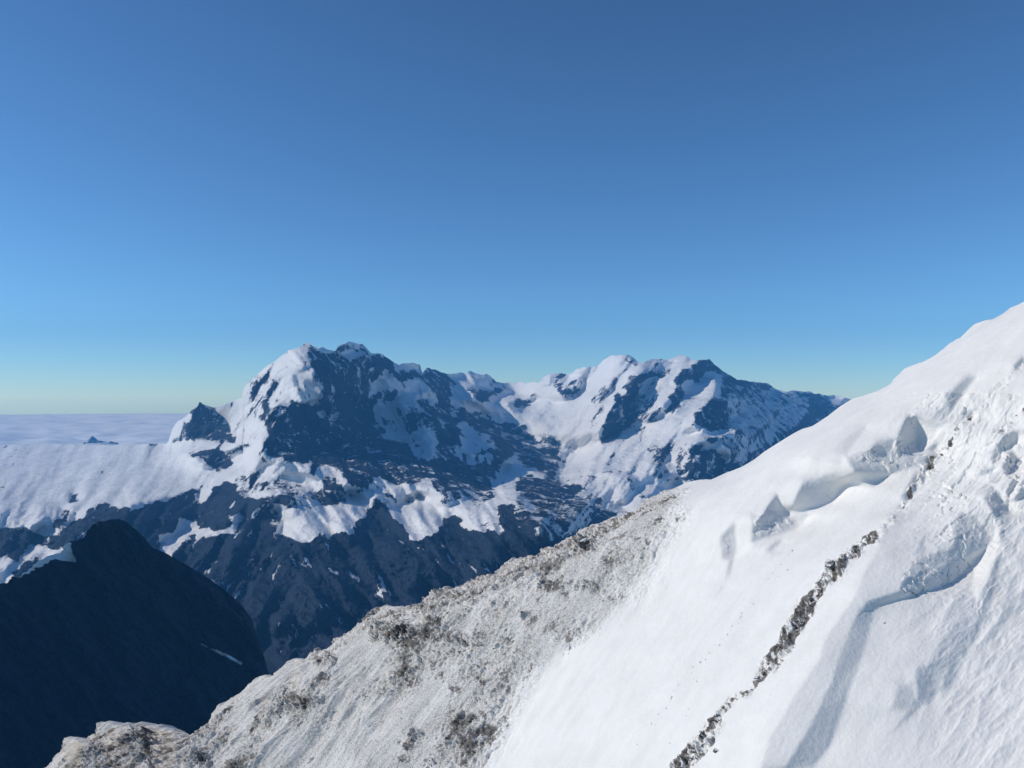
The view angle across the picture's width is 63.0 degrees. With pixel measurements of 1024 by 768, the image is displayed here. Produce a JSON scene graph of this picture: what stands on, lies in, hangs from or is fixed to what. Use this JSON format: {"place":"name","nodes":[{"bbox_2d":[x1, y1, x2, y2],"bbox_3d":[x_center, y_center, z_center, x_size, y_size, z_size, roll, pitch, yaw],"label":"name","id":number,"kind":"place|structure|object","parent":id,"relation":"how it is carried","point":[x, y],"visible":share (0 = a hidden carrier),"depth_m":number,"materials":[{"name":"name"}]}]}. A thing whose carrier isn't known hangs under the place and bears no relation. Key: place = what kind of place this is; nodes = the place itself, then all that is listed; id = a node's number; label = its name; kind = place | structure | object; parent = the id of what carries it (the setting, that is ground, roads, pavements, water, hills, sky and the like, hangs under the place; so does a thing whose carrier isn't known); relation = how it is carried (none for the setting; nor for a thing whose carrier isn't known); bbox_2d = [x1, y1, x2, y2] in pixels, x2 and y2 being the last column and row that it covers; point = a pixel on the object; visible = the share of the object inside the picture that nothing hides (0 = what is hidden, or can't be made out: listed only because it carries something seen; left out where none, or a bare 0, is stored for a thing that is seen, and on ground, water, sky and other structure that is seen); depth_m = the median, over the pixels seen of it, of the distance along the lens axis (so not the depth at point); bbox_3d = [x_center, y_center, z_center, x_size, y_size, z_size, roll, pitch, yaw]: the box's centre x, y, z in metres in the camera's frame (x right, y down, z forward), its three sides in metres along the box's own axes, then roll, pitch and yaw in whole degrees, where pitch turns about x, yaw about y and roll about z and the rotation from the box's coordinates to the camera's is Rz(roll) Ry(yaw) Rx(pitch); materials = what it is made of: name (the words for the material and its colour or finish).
{"place":"outdoors","nodes":[
{"label":"outdoors","id":0,"kind":"place"},
{"bbox_2d":[0,413,188,444],"bbox_3d":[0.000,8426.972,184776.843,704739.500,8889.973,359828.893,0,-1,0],"label":"cloud","id":1,"kind":"structure","parent":0,"point":[122,429],"depth_m":40321.96,"materials":[{"name":"white"}]},
{"bbox_2d":[83,436,117,444],"bbox_3d":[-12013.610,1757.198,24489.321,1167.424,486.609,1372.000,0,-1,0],"label":"mountain peak","id":2,"kind":"structure","parent":0,"point":[92,439],"depth_m":24401.63,"materials":[{"name":"white snow"}]},
{"bbox_2d":[0,519,268,767],"bbox_3d":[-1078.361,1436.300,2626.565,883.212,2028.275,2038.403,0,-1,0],"label":"hill","id":3,"kind":"structure","parent":0,"point":[118,620],"depth_m":2391.76,"materials":[{"name":"black stone"}]},
{"bbox_2d":[0,342,851,674],"bbox_3d":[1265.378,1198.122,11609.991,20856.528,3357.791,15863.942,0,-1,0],"label":"mountains","id":4,"kind":"structure","parent":0,"point":[304,500],"depth_m":8112.59,"materials":[{"name":"white snow"}]},
{"bbox_2d":[0,0,1023,414],"label":"sky","id":5,"kind":"structure","parent":0,"point":[823,197],"materials":[{"name":"blue"}]},
{"bbox_2d":[45,302,1023,767],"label":"snow slope","id":6,"kind":"structure","parent":0,"point":[601,666],"depth_m":70.03,"materials":[{"name":"white snow"}]},
{"bbox_2d":[579,537,591,545],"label":"boulder","id":7,"kind":"object","parent":6,"relation":"on","point":[584,542],"visible":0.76,"depth_m":88.23,"materials":[{"name":"stone"}]},
{"bbox_2d":[825,559,835,567],"bbox_3d":[23.307,13.180,61.165,0.937,0.816,0.702,-4,-30,3],"label":"rock","id":8,"kind":"object","parent":6,"relation":"on","point":[829,563],"visible":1,"depth_m":60.92,"materials":[{"name":"stone"}]}
]}

